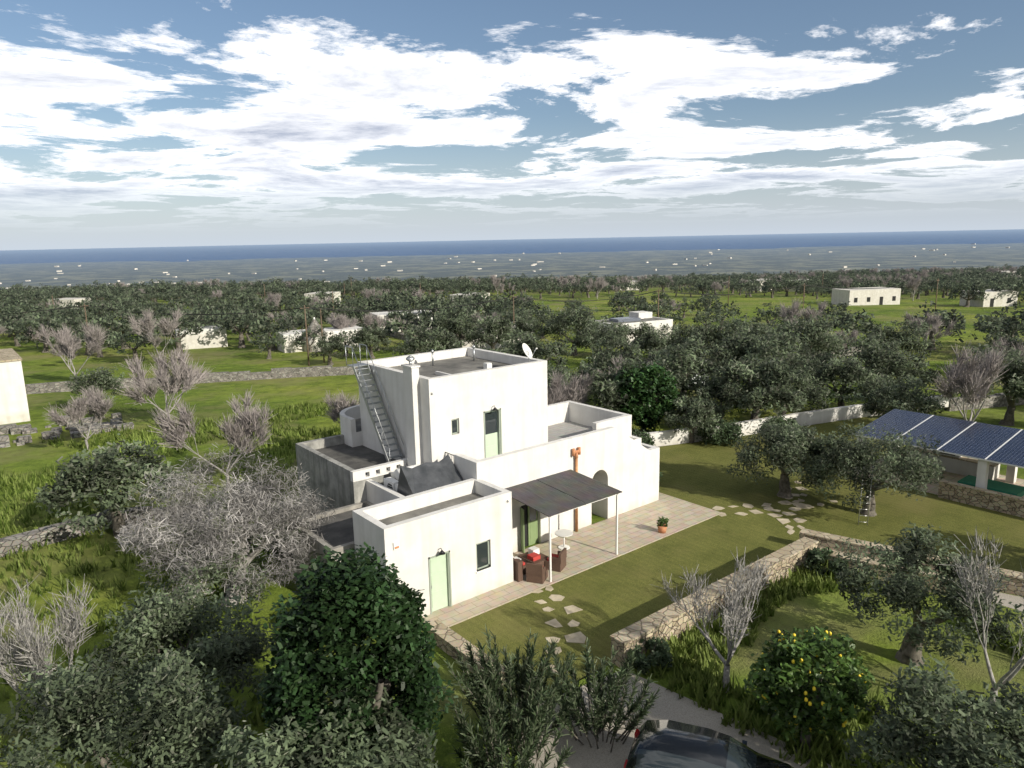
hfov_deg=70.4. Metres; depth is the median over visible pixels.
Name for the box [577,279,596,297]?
olive tree
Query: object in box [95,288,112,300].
olive tree
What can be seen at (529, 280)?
olive tree
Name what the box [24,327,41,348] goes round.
grove almond tree
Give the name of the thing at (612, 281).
olive tree
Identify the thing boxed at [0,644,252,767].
olive tree
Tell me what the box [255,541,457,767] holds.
carob tree
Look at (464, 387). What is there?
house tower
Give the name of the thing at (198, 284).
grove almond tree
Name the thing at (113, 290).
olive tree
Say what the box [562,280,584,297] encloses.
olive tree
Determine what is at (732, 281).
olive tree
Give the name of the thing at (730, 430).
garden shrub
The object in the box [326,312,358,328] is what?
grove almond tree
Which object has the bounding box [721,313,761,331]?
olive tree
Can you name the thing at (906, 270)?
grove almond tree
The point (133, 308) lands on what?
olive tree
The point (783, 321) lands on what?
olive tree
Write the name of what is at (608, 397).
olive tree
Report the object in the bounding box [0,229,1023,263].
sea
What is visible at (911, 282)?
grove almond tree
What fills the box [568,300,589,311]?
olive tree
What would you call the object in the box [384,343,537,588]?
house fittings
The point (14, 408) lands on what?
buildings
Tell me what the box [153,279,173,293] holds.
olive tree
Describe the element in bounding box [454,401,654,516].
house right wing
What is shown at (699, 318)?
olive tree
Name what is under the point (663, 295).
olive tree
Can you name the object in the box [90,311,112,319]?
olive tree
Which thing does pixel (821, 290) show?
olive tree
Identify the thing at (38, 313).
olive tree
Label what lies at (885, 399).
garden tree
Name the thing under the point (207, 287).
olive tree
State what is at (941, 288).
olive tree
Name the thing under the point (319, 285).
olive tree
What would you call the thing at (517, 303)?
olive tree
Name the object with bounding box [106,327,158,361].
olive tree
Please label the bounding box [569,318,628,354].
olive tree
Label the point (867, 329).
olive tree
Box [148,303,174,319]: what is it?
olive tree
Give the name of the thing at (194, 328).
olive tree
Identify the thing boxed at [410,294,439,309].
olive tree
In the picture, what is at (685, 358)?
olive tree
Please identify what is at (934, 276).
olive tree
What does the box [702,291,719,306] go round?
olive tree
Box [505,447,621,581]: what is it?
pergola
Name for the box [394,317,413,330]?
grove almond tree
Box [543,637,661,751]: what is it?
oleander shrub
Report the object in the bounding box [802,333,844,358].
olive tree
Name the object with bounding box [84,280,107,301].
olive tree
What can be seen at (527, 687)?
oleander shrub
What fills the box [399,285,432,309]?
olive tree
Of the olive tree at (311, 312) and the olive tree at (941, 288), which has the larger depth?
the olive tree at (941, 288)
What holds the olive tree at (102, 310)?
on the ground at (876, 649)
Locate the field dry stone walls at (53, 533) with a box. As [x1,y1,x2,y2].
[0,324,1023,557]
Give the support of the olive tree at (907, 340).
on the ground at (876, 649)
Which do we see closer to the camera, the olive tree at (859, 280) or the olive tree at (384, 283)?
the olive tree at (859, 280)
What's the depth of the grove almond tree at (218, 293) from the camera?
228.10 m
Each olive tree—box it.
[0,290,19,303]
[0,296,25,310]
[0,297,33,317]
[0,306,25,330]
[0,307,28,332]
[0,317,31,345]
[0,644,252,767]
[3,293,29,305]
[8,286,32,298]
[15,298,34,312]
[15,315,71,352]
[19,285,45,295]
[21,304,64,332]
[23,291,42,303]
[26,292,64,307]
[27,306,84,343]
[29,300,75,314]
[31,283,51,289]
[52,309,102,345]
[53,291,69,297]
[60,286,79,293]
[60,322,107,354]
[61,284,86,297]
[65,293,82,297]
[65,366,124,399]
[71,306,98,328]
[73,292,113,316]
[76,285,103,293]
[77,327,122,356]
[80,297,103,313]
[81,289,100,298]
[83,301,112,316]
[83,580,273,739]
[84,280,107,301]
[87,290,110,300]
[88,309,153,348]
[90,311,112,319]
[92,311,120,328]
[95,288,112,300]
[103,283,127,294]
[104,289,134,316]
[105,285,124,293]
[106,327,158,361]
[107,282,128,293]
[107,298,144,324]
[112,291,134,299]
[114,433,337,611]
[115,298,157,319]
[119,291,150,304]
[128,285,149,298]
[133,310,156,324]
[139,311,205,353]
[141,279,165,300]
[142,299,164,312]
[143,289,157,300]
[145,305,159,317]
[148,293,162,302]
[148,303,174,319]
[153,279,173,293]
[157,300,182,315]
[157,300,190,319]
[159,289,177,304]
[162,314,192,336]
[164,288,184,302]
[171,281,184,286]
[172,287,191,304]
[173,282,195,292]
[174,308,229,331]
[175,290,211,309]
[181,301,220,321]
[188,282,208,293]
[190,302,214,310]
[194,290,212,296]
[198,297,218,306]
[202,279,224,291]
[204,299,221,309]
[207,287,228,299]
[212,299,237,318]
[212,308,270,347]
[213,681,442,767]
[216,302,250,332]
[218,287,241,299]
[220,281,236,286]
[222,297,247,310]
[225,288,241,299]
[228,304,262,333]
[233,281,248,288]
[233,287,259,302]
[235,292,274,318]
[235,315,257,340]
[246,312,296,349]
[249,330,286,358]
[250,299,280,321]
[251,280,267,294]
[253,284,270,298]
[254,323,275,339]
[260,285,284,295]
[261,277,283,290]
[270,286,290,293]
[272,277,289,287]
[272,310,322,330]
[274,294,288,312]
[276,291,299,298]
[278,294,309,319]
[285,287,313,308]
[288,280,310,296]
[290,300,341,325]
[293,325,326,352]
[295,285,315,294]
[308,278,325,286]
[308,279,323,287]
[308,285,334,300]
[309,283,332,292]
[310,331,348,364]
[316,294,356,323]
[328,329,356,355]
[329,286,342,292]
[332,282,348,296]
[333,303,369,324]
[343,283,365,298]
[343,297,363,308]
[344,275,359,283]
[346,280,365,294]
[351,291,390,309]
[351,327,391,358]
[357,278,372,285]
[359,292,383,309]
[362,319,391,350]
[363,279,380,287]
[365,282,379,295]
[370,293,411,309]
[379,276,396,288]
[381,287,407,301]
[382,288,410,309]
[384,303,443,353]
[387,301,418,332]
[389,279,410,290]
[392,322,463,355]
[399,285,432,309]
[404,278,419,285]
[408,280,424,290]
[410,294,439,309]
[413,291,455,319]
[416,274,430,292]
[416,278,437,294]
[424,280,449,294]
[429,309,465,335]
[430,291,454,303]
[433,294,474,310]
[433,305,480,347]
[434,302,481,318]
[445,285,460,293]
[450,276,469,292]
[454,288,487,309]
[454,291,503,319]
[456,290,476,305]
[457,277,476,291]
[463,314,518,350]
[464,288,496,315]
[477,276,491,291]
[478,281,487,290]
[483,285,495,292]
[484,347,514,354]
[489,294,498,315]
[492,296,535,326]
[495,291,539,319]
[496,327,576,372]
[499,272,516,291]
[499,291,532,313]
[501,279,520,295]
[508,313,559,344]
[516,300,553,331]
[517,278,530,292]
[520,277,532,292]
[522,277,536,291]
[526,306,555,337]
[532,275,542,290]
[532,284,551,298]
[539,276,552,291]
[543,277,558,293]
[544,305,608,355]
[549,362,595,399]
[553,282,565,295]
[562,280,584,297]
[563,305,591,327]
[564,298,581,306]
[568,274,582,292]
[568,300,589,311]
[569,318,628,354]
[569,348,662,420]
[576,275,592,289]
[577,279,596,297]
[581,272,596,280]
[585,332,645,372]
[588,279,609,296]
[601,310,626,319]
[603,321,653,353]
[607,275,624,283]
[607,292,629,310]
[609,281,625,294]
[609,337,725,414]
[610,288,646,315]
[617,280,635,290]
[628,298,664,315]
[631,323,701,358]
[634,281,646,292]
[636,281,648,289]
[639,276,656,290]
[640,298,673,316]
[650,292,670,300]
[652,277,673,291]
[658,345,715,399]
[660,310,687,326]
[663,395,725,442]
[666,322,711,351]
[669,283,682,295]
[674,297,694,317]
[682,284,698,296]
[686,274,701,287]
[689,314,764,375]
[692,311,726,329]
[694,278,714,293]
[694,293,720,315]
[698,275,718,282]
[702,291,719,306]
[702,301,741,329]
[702,322,817,407]
[705,280,722,293]
[712,356,807,419]
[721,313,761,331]
[724,277,741,293]
[726,416,844,497]
[729,280,748,294]
[738,276,762,296]
[740,286,753,297]
[740,322,772,336]
[748,276,764,292]
[753,302,789,323]
[762,276,783,293]
[762,278,783,297]
[762,314,851,358]
[774,313,807,332]
[775,272,799,296]
[787,279,801,294]
[787,342,833,386]
[793,281,811,296]
[796,277,809,293]
[796,419,945,516]
[799,301,851,334]
[800,274,821,291]
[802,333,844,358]
[805,281,824,295]
[806,286,825,298]
[820,276,837,293]
[824,275,843,283]
[824,282,844,296]
[825,303,882,349]
[826,272,842,278]
[833,521,1023,665]
[835,328,929,388]
[841,269,854,276]
[842,653,1023,767]
[848,323,883,347]
[850,278,886,287]
[852,277,869,287]
[855,269,869,276]
[858,371,926,412]
[864,317,942,358]
[866,277,897,287]
[887,277,903,287]
[897,299,966,349]
[902,280,931,298]
[903,288,918,297]
[918,326,952,341]
[921,275,942,294]
[929,272,946,289]
[932,269,951,277]
[934,282,958,297]
[935,274,959,294]
[938,280,957,295]
[946,273,966,280]
[947,279,989,306]
[952,336,1023,425]
[954,271,974,276]
[958,280,991,290]
[961,274,983,282]
[963,274,989,279]
[967,280,993,288]
[968,312,1018,339]
[971,299,1023,340]
[973,278,995,285]
[973,306,1023,339]
[974,268,994,277]
[979,272,992,280]
[982,322,1023,361]
[987,273,1021,283]
[990,274,1023,297]
[997,272,1020,277]
[1014,267,1023,275]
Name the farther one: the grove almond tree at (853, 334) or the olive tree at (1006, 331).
the grove almond tree at (853, 334)
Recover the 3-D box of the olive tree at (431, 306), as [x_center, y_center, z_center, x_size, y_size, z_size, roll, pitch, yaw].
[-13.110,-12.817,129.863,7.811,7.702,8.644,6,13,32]
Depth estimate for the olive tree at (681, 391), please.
64.04 m
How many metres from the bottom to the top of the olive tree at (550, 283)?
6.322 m
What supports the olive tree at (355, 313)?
on the ground at (876, 649)
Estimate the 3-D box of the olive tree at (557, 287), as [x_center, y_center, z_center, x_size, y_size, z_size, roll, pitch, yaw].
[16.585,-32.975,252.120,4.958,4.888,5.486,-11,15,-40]
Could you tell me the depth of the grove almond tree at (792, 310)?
91.91 m
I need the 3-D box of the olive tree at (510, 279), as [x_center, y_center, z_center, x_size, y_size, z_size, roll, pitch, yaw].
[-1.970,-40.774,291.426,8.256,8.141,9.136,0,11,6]
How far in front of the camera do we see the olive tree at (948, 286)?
233.08 m
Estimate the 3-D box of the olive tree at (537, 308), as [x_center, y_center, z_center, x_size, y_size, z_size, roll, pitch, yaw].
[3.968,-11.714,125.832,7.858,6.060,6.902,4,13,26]
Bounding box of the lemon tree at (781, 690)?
[743,625,875,749]
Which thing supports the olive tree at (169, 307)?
on the ground at (876, 649)
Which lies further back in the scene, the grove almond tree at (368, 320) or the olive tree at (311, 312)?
the olive tree at (311, 312)
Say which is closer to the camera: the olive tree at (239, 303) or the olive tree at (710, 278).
the olive tree at (239, 303)
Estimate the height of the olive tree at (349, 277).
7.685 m
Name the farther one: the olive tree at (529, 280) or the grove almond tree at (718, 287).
the olive tree at (529, 280)
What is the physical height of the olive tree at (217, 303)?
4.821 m
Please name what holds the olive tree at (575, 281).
on the ground at (876, 649)
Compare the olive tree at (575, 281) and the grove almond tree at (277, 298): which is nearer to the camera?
the grove almond tree at (277, 298)
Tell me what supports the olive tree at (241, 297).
on the ground at (876, 649)
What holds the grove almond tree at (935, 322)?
on the ground at (876, 649)
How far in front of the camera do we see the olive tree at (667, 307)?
135.65 m
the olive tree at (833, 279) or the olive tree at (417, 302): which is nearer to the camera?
the olive tree at (417, 302)
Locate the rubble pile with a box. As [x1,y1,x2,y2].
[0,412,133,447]
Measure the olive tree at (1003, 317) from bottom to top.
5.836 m
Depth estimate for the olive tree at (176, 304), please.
144.65 m
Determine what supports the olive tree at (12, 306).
on the ground at (876, 649)
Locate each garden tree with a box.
[33,433,185,537]
[148,387,280,487]
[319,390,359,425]
[547,364,569,403]
[547,371,593,404]
[592,352,666,402]
[689,376,751,422]
[740,360,830,415]
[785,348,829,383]
[801,352,882,406]
[853,373,944,417]
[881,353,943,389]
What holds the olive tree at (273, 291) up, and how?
on the ground at (876, 649)
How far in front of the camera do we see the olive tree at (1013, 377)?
51.31 m
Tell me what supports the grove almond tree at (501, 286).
on the ground at (876, 649)
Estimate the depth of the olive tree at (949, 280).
238.48 m
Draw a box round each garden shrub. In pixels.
[263,520,292,562]
[627,636,673,674]
[631,428,656,446]
[694,418,745,447]
[761,415,797,431]
[804,547,850,578]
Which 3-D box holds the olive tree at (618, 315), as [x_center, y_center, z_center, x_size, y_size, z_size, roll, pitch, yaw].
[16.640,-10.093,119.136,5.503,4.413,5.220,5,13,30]
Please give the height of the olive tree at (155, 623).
4.605 m
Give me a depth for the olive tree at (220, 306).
152.53 m
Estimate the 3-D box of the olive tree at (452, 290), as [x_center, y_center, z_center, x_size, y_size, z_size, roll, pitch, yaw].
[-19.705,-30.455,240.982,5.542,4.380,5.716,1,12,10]
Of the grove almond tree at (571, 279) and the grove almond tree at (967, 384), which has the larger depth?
the grove almond tree at (571, 279)
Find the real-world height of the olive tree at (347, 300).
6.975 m
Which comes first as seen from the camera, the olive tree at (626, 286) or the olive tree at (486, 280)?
the olive tree at (626, 286)
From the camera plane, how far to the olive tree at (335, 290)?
248.13 m
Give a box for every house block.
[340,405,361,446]
[352,478,512,616]
[366,479,404,503]
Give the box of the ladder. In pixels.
[858,470,872,524]
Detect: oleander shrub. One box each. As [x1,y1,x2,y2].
[442,625,579,753]
[444,685,575,767]
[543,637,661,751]
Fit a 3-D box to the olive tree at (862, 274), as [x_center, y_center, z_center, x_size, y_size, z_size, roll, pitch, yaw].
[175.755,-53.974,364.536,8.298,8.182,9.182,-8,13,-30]
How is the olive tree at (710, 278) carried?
on the ground at (876, 649)
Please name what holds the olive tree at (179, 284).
on the ground at (876, 649)
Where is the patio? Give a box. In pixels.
[422,492,720,626]
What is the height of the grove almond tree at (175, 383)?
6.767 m
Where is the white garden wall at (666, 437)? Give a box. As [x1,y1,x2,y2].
[636,395,949,446]
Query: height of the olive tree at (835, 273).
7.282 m
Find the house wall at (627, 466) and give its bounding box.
[472,426,659,552]
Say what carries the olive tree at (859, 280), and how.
on the ground at (876, 649)
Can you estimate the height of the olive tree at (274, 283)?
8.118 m
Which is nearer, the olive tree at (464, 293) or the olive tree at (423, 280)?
the olive tree at (464, 293)
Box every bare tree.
[0,573,96,744]
[939,526,1023,713]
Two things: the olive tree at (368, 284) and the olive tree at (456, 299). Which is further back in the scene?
the olive tree at (368, 284)
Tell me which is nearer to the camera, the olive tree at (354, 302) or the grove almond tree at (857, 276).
the olive tree at (354, 302)
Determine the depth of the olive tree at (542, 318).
115.60 m
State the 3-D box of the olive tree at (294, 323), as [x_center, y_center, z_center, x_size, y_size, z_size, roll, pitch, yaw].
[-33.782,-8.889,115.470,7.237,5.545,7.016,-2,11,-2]
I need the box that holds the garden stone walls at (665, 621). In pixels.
[425,528,1023,689]
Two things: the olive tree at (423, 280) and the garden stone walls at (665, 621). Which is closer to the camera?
the garden stone walls at (665, 621)
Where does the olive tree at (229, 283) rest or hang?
on the ground at (876, 649)
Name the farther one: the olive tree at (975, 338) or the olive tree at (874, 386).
the olive tree at (975, 338)
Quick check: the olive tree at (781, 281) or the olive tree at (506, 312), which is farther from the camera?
the olive tree at (781, 281)
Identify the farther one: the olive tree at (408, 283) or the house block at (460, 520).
the olive tree at (408, 283)
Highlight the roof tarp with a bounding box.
[397,455,463,495]
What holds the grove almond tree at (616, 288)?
on the ground at (876, 649)
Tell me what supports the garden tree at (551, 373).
on the ground at (876, 649)
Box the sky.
[0,0,1023,249]
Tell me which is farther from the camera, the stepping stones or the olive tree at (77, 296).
the olive tree at (77, 296)
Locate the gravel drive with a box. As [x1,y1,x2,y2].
[516,590,1023,767]
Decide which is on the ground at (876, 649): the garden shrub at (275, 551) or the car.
the garden shrub at (275, 551)
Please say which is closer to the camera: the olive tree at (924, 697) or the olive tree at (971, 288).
the olive tree at (924, 697)
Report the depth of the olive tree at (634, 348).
67.08 m
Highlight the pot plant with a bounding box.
[657,516,668,527]
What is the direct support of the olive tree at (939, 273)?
on the ground at (876, 649)
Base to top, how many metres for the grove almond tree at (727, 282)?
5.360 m
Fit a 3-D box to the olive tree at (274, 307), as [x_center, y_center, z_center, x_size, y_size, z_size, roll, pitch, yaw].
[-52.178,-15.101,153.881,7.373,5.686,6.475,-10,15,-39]
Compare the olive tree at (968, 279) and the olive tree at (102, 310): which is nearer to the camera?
the olive tree at (102, 310)
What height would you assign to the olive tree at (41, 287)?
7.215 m
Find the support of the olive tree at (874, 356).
on the ground at (876, 649)
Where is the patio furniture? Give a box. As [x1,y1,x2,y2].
[513,524,666,583]
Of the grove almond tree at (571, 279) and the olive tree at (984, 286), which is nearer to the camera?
the olive tree at (984, 286)
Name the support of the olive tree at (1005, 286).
on the ground at (876, 649)
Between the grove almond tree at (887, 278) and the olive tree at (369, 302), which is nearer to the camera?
the olive tree at (369, 302)
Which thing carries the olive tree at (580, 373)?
on the ground at (876, 649)
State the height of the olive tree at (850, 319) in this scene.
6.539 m
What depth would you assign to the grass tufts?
28.36 m
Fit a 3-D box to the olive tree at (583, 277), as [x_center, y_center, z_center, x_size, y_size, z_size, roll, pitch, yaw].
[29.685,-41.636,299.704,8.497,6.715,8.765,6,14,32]
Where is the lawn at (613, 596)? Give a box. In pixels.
[449,417,1023,693]
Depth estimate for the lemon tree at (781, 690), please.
18.57 m
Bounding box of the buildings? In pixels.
[0,247,1021,424]
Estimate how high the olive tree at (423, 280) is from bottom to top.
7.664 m
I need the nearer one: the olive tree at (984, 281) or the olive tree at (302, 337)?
the olive tree at (302, 337)
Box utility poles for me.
[0,278,938,365]
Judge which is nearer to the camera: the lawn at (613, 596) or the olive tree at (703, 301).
the lawn at (613, 596)
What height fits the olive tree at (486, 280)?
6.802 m
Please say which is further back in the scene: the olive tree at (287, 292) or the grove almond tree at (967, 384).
the olive tree at (287, 292)
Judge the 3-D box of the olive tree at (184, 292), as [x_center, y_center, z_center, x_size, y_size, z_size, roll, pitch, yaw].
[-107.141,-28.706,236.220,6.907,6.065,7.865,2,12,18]
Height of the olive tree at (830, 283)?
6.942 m
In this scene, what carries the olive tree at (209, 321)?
on the ground at (876, 649)
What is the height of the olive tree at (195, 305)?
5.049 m
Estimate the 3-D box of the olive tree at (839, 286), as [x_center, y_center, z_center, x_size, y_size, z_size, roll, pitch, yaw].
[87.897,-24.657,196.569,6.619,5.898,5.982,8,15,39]
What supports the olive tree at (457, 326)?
on the ground at (876, 649)
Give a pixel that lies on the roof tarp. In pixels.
(425, 476)
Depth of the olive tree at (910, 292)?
226.41 m
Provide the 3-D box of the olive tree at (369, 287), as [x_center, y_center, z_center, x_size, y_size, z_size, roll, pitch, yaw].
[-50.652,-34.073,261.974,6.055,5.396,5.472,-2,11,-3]
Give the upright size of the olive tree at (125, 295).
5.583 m
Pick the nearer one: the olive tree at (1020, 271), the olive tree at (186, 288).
the olive tree at (186, 288)
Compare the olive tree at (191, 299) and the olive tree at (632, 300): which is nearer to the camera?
the olive tree at (632, 300)
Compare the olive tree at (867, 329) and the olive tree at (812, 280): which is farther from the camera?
the olive tree at (812, 280)
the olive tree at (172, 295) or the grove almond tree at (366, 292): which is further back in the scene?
the olive tree at (172, 295)
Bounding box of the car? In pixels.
[624,720,792,767]
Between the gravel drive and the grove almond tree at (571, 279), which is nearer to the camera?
the gravel drive
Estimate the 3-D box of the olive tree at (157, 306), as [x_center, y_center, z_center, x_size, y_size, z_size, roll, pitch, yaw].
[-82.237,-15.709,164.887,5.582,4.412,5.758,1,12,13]
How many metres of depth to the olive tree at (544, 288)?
231.56 m
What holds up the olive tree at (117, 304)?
on the ground at (876, 649)
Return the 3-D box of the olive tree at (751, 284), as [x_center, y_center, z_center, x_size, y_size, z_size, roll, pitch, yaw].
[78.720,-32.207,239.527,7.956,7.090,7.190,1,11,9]
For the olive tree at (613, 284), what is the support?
on the ground at (876, 649)
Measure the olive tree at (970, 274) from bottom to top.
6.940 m
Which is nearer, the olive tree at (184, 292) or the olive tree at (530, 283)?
the olive tree at (184, 292)
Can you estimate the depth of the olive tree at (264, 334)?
117.24 m
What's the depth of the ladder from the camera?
34.78 m
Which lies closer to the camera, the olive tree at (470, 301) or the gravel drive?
the gravel drive
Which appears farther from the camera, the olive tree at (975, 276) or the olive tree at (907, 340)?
the olive tree at (975, 276)
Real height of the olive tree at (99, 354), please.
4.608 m
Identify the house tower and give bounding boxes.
[357,347,547,465]
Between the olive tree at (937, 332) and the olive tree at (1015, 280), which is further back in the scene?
the olive tree at (1015, 280)
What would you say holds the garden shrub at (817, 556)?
on the ground at (876, 649)
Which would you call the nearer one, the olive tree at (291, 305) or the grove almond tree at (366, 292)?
the olive tree at (291, 305)
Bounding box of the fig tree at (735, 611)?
[650,547,783,692]
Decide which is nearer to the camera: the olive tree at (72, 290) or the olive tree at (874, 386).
the olive tree at (874, 386)
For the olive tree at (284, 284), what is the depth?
275.40 m
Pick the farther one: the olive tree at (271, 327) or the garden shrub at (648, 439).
the olive tree at (271, 327)
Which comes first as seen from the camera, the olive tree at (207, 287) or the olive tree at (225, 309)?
the olive tree at (225, 309)
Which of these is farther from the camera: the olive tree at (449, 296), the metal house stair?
the olive tree at (449, 296)
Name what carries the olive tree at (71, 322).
on the ground at (876, 649)
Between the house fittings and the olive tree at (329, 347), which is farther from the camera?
the olive tree at (329, 347)
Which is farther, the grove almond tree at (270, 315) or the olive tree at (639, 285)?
the olive tree at (639, 285)
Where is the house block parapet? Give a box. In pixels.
[350,458,407,481]
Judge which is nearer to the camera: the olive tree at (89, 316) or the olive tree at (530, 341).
the olive tree at (530, 341)
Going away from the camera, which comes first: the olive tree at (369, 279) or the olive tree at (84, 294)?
the olive tree at (84, 294)
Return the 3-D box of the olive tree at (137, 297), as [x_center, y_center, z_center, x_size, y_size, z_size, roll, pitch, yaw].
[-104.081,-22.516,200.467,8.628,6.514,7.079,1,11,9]
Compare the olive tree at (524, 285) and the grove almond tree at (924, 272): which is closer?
the olive tree at (524, 285)
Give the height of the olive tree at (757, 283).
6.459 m
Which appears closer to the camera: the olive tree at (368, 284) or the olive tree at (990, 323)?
the olive tree at (990, 323)
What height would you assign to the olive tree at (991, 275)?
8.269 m
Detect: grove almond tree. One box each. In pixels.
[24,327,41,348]
[35,321,109,375]
[37,300,64,314]
[43,385,115,450]
[47,337,85,366]
[117,345,212,427]
[128,308,184,361]
[185,279,202,287]
[204,278,226,290]
[208,290,221,301]
[264,292,281,321]
[267,310,291,327]
[309,295,331,305]
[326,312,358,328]
[361,288,384,299]
[362,312,389,328]
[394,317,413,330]
[412,289,424,304]
[471,312,501,347]
[490,274,504,293]
[499,284,514,297]
[560,275,581,296]
[587,277,608,296]
[611,285,620,292]
[616,276,630,291]
[637,274,650,281]
[659,299,680,318]
[710,281,723,293]
[720,280,729,293]
[774,297,832,346]
[834,330,859,355]
[835,278,852,286]
[856,274,881,283]
[867,275,891,286]
[889,272,912,280]
[894,267,910,273]
[903,310,958,357]
[904,275,921,300]
[913,268,928,277]
[927,341,1014,420]
[982,335,1023,407]
[997,266,1014,273]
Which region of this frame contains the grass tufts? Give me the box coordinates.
[0,356,1023,767]
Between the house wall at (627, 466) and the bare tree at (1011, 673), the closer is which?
the bare tree at (1011, 673)
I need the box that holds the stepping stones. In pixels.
[531,481,836,672]
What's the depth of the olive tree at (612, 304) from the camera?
173.17 m
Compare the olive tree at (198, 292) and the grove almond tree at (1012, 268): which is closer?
the olive tree at (198, 292)
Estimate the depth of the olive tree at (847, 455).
34.49 m
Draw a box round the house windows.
[428,408,537,613]
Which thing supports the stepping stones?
on the lawn at (613, 596)
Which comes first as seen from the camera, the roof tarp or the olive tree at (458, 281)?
the roof tarp
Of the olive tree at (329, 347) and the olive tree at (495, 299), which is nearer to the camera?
the olive tree at (329, 347)
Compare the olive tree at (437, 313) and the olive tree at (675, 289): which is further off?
the olive tree at (675, 289)
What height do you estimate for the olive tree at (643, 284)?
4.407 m
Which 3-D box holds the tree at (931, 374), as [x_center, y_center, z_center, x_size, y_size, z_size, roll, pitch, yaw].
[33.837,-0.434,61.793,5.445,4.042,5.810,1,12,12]
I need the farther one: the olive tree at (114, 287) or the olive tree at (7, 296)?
the olive tree at (114, 287)
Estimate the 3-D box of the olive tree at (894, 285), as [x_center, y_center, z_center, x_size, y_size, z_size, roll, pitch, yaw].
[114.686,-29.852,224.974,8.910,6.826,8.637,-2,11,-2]
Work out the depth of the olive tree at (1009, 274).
273.79 m
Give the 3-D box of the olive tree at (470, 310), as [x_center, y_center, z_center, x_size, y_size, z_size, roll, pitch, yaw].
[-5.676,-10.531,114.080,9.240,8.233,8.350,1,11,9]
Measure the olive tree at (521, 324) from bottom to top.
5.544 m
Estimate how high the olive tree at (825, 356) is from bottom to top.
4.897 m
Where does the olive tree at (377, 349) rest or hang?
on the ground at (876, 649)
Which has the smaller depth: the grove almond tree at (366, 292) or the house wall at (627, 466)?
the house wall at (627, 466)
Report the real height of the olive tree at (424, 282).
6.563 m
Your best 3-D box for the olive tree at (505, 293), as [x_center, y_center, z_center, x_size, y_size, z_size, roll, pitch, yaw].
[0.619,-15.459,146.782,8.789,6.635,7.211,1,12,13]
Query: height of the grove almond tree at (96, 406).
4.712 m
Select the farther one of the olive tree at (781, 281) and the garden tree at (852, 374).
the olive tree at (781, 281)
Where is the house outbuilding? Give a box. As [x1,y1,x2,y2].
[290,500,374,586]
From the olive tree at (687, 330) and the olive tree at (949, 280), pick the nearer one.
the olive tree at (687, 330)
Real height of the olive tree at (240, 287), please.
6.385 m
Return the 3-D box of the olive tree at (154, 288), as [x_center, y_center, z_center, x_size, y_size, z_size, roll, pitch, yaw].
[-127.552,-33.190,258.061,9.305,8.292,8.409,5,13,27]
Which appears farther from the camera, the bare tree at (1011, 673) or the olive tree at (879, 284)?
the olive tree at (879, 284)
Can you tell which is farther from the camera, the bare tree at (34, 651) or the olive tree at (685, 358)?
the olive tree at (685, 358)
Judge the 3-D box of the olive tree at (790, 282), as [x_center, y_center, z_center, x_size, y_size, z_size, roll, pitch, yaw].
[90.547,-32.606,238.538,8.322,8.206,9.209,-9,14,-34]
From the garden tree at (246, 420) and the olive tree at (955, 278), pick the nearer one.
the garden tree at (246, 420)
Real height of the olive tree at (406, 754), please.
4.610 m
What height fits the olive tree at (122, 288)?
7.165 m
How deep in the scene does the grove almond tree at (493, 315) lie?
103.36 m
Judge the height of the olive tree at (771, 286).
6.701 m
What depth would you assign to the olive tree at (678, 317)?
119.99 m
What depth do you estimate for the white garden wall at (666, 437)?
52.55 m
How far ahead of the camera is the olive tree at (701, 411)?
47.94 m
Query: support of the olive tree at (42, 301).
on the ground at (876, 649)
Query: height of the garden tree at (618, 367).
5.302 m
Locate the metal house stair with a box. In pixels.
[345,344,404,461]
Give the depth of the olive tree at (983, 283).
207.94 m
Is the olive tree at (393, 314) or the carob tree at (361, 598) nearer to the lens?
the carob tree at (361, 598)
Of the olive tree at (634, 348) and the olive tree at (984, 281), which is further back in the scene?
the olive tree at (984, 281)
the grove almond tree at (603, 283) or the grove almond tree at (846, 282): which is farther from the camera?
the grove almond tree at (846, 282)
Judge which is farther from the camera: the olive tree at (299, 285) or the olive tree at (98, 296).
the olive tree at (299, 285)
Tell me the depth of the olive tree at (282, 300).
184.36 m
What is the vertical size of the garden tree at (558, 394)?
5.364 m
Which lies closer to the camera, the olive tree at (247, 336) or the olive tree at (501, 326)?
the olive tree at (501, 326)
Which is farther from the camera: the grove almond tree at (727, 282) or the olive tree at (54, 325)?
the grove almond tree at (727, 282)
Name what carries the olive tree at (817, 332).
on the ground at (876, 649)
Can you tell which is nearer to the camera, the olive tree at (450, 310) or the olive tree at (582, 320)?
the olive tree at (582, 320)
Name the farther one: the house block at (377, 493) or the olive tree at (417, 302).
the olive tree at (417, 302)
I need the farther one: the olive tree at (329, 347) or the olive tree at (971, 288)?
the olive tree at (971, 288)
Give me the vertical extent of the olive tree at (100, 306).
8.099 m
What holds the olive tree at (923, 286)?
on the ground at (876, 649)
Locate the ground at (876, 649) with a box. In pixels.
[0,243,1023,767]
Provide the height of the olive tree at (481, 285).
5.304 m
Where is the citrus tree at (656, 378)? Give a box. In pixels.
[610,361,679,431]
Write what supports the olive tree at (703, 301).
on the ground at (876, 649)
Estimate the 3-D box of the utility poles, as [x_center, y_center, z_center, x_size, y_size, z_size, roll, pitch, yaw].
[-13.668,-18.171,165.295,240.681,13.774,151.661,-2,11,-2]
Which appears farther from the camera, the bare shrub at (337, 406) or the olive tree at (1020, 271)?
the olive tree at (1020, 271)
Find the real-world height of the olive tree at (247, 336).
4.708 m
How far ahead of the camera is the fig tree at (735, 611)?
22.09 m

